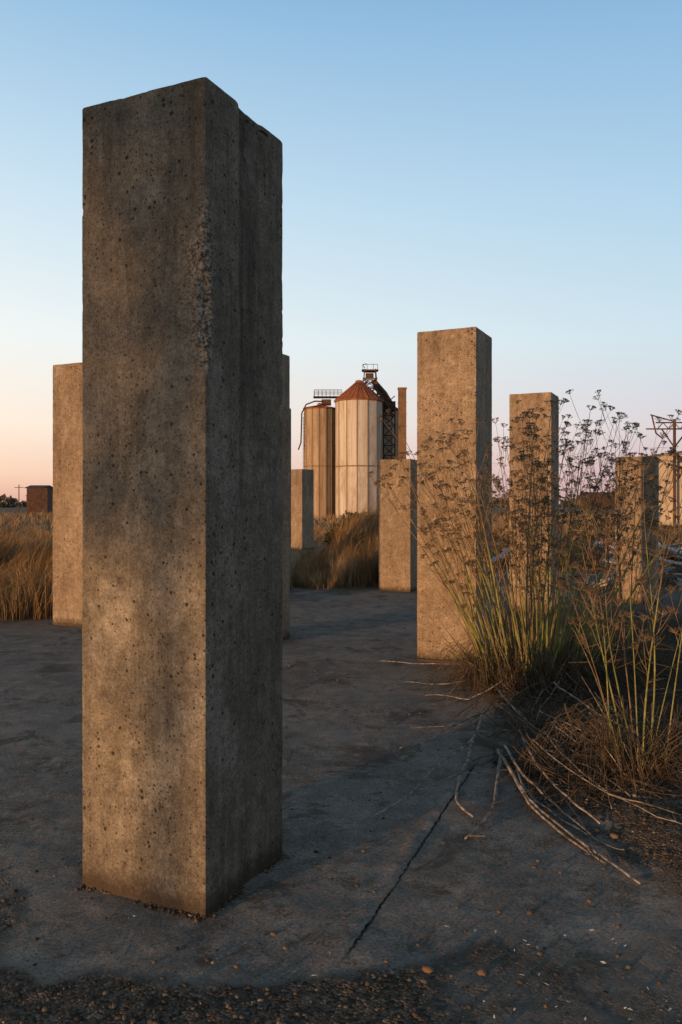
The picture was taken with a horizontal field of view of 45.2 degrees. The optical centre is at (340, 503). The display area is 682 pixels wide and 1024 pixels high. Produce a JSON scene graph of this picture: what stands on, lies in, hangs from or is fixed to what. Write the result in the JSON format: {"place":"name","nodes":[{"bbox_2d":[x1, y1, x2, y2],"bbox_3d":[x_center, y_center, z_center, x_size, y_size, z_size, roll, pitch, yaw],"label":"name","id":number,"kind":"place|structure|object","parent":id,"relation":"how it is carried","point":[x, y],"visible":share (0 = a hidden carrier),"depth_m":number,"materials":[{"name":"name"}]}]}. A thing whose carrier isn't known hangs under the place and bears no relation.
{"place":"outdoors","nodes":[
{"label":"outdoors","id":0,"kind":"place"},
{"bbox_2d":[0,504,681,1023],"bbox_3d":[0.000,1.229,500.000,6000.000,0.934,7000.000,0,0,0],"label":"ground","id":1,"kind":"structure","parent":0,"point":[426,830],"depth_m":3.54,"materials":[{"name":"grey concrete"}]},
{"bbox_2d":[14,485,23,512],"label":"utility poles","id":2,"kind":"object","parent":1,"relation":"on","point":[18,487],"visible":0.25,"depth_m":144.98,"materials":[{"name":"wood"}]},
{"bbox_2d":[53,362,82,626],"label":"concrete pillar","id":3,"kind":"structure","parent":1,"relation":"on","point":[67,482],"depth_m":10.74,"materials":[{"name":"grey concrete"}]},
{"bbox_2d":[82,77,282,916],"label":"concrete pillar","id":4,"kind":"structure","parent":1,"relation":"on","point":[182,539],"depth_m":3.31,"materials":[{"name":"grey concrete"}]},
{"bbox_2d":[75,854,290,922],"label":"concrete crumbs","id":5,"kind":"object","parent":1,"relation":"on","point":[237,893],"visible":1,"depth_m":3.25,"materials":[{"name":"grey concrete"}]},
{"bbox_2d":[279,354,289,639],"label":"concrete pillar","id":6,"kind":"structure","parent":1,"relation":"on","point":[284,410],"depth_m":9.67,"materials":[{"name":"grey concrete"}]},
{"bbox_2d":[289,409,290,589],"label":"concrete pillar","id":7,"kind":"structure","parent":1,"relation":"on","point":[290,500],"depth_m":15.28,"materials":[{"name":"grey concrete"}]},
{"bbox_2d":[291,469,313,549],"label":"concrete pillar","id":8,"kind":"structure","parent":1,"relation":"on","point":[302,506],"depth_m":28.18,"materials":[{"name":"grey concrete"}]},
{"bbox_2d":[0,489,608,507],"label":"distant trees","id":9,"kind":"object","parent":1,"relation":"on","point":[9,502],"visible":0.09,"depth_m":342.42,"materials":[{"name":"green plant"}]},
{"bbox_2d":[298,391,337,517],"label":"silo","id":10,"kind":"object","parent":1,"relation":"on","point":[319,440],"visible":0.82,"depth_m":93.42,"materials":[{"name":"metal"}]},
{"bbox_2d":[25,485,614,513],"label":"distant sheds","id":11,"kind":"object","parent":1,"relation":"on","point":[39,498],"visible":0.38,"depth_m":125.33,"materials":[{"name":"metal"}]},
{"bbox_2d":[54,833,620,1007],"bbox_3d":[0.338,1.589,2.978,2.542,0.039,0.956,0,0,-24],"label":"brick rubble","id":12,"kind":"object","parent":1,"relation":"on","point":[430,969],"visible":1,"depth_m":2.89,"materials":[{"name":"brown brick"}]},
{"bbox_2d":[0,500,681,621],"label":"dry grass","id":13,"kind":"structure","parent":1,"relation":"on","point":[349,557],"depth_m":15.72,"materials":[{"name":"beige plant"}]},
{"bbox_2d":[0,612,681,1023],"bbox_3d":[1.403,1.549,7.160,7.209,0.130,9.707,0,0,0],"label":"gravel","id":14,"kind":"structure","parent":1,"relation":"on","point":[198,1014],"depth_m":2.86,"materials":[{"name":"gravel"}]},
{"bbox_2d":[322,510,378,549],"bbox_3d":[0.380,0.704,19.753,1.703,1.143,1.440,0,0,0],"label":"shrub","id":15,"kind":"object","parent":1,"relation":"on","point":[334,525],"visible":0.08,"depth_m":19.68,"materials":[{"name":"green plant"}]},
{"bbox_2d":[334,380,383,517],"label":"silo","id":16,"kind":"object","parent":1,"relation":"on","point":[358,432],"visible":0.84,"depth_m":89.72,"materials":[{"name":"metal"}]},
{"bbox_2d":[57,615,681,1003],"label":"dead stalks","id":17,"kind":"object","parent":1,"relation":"on","point":[527,795],"visible":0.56,"depth_m":4.92,"materials":[{"name":"beige plant"}]},
{"bbox_2d":[362,363,406,459],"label":"grain elevator","id":18,"kind":"object","parent":1,"relation":"on","point":[388,403],"visible":0.71,"depth_m":93.95,"materials":[{"name":"metal"}]},
{"bbox_2d":[384,407,397,459],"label":"lattice tower","id":19,"kind":"structure","parent":1,"relation":"on","point":[389,438],"depth_m":95.57,"materials":[{"name":"brown metal"}]},
{"bbox_2d":[379,459,416,591],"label":"concrete pillar","id":20,"kind":"structure","parent":1,"relation":"on","point":[397,556],"depth_m":14.89,"materials":[{"name":"grey concrete"}]},
{"bbox_2d":[128,914,671,1020],"bbox_3d":[0.117,1.593,2.849,1.866,0.013,0.657,0,0,0],"label":"broken glass","id":21,"kind":"object","parent":1,"relation":"on","point":[603,962],"visible":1,"depth_m":2.85,"materials":[{"name":"clear glass"}]},
{"bbox_2d":[417,327,491,663],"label":"concrete pillar","id":22,"kind":"structure","parent":1,"relation":"on","point":[454,373],"depth_m":8.26,"materials":[{"name":"grey concrete"}]},
{"bbox_2d":[368,389,681,705],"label":"fennel plant","id":23,"kind":"object","parent":1,"relation":"on","point":[525,658],"visible":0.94,"depth_m":6.75,"materials":[{"name":"green plant stems"},{"name":"dry foliage"}]},
{"bbox_2d":[509,392,558,612],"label":"concrete pillar","id":24,"kind":"structure","parent":1,"relation":"on","point":[531,401],"depth_m":12.16,"materials":[{"name":"grey concrete"}]},
{"bbox_2d":[492,536,681,587],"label":"scrap pile","id":25,"kind":"object","parent":1,"relation":"on","point":[677,579],"visible":0.2,"depth_m":16.12,"materials":[{"name":"metal"}]},
{"bbox_2d":[496,406,681,683],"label":"fennel plant","id":26,"kind":"object","parent":1,"relation":"on","point":[570,449],"visible":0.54,"depth_m":7.65,"materials":[{"name":"plant"}]},
{"bbox_2d":[517,452,681,805],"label":"fennel plant","id":27,"kind":"object","parent":1,"relation":"on","point":[615,746],"visible":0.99,"depth_m":4.78,"materials":[{"name":"green plant stems"},{"name":"dry foliage"}]},
{"bbox_2d":[615,456,658,604],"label":"concrete pillar","id":28,"kind":"structure","parent":1,"relation":"on","point":[625,588],"depth_m":13.12,"materials":[{"name":"grey concrete"}]},
{"bbox_2d":[646,414,681,524],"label":"conveyor gantry","id":29,"kind":"object","parent":1,"relation":"on","point":[674,428],"visible":0.83,"depth_m":57.93,"materials":[{"name":"metal"}]},
{"bbox_2d":[649,451,681,525],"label":"storage tank","id":30,"kind":"object","parent":1,"relation":"on","point":[662,518],"visible":0.24,"depth_m":59.17,"materials":[{"name":"metal"}]},
{"bbox_2d":[0,0,681,503],"label":"sky","id":31,"kind":"structure","parent":0,"point":[509,170],"materials":[{"name":"blue"}]},
{"bbox_2d":[477,614,681,807],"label":"dead grass","id":32,"kind":"structure","parent":0,"point":[656,627],"depth_m":6.20,"materials":[{"name":"plant"}]}
]}

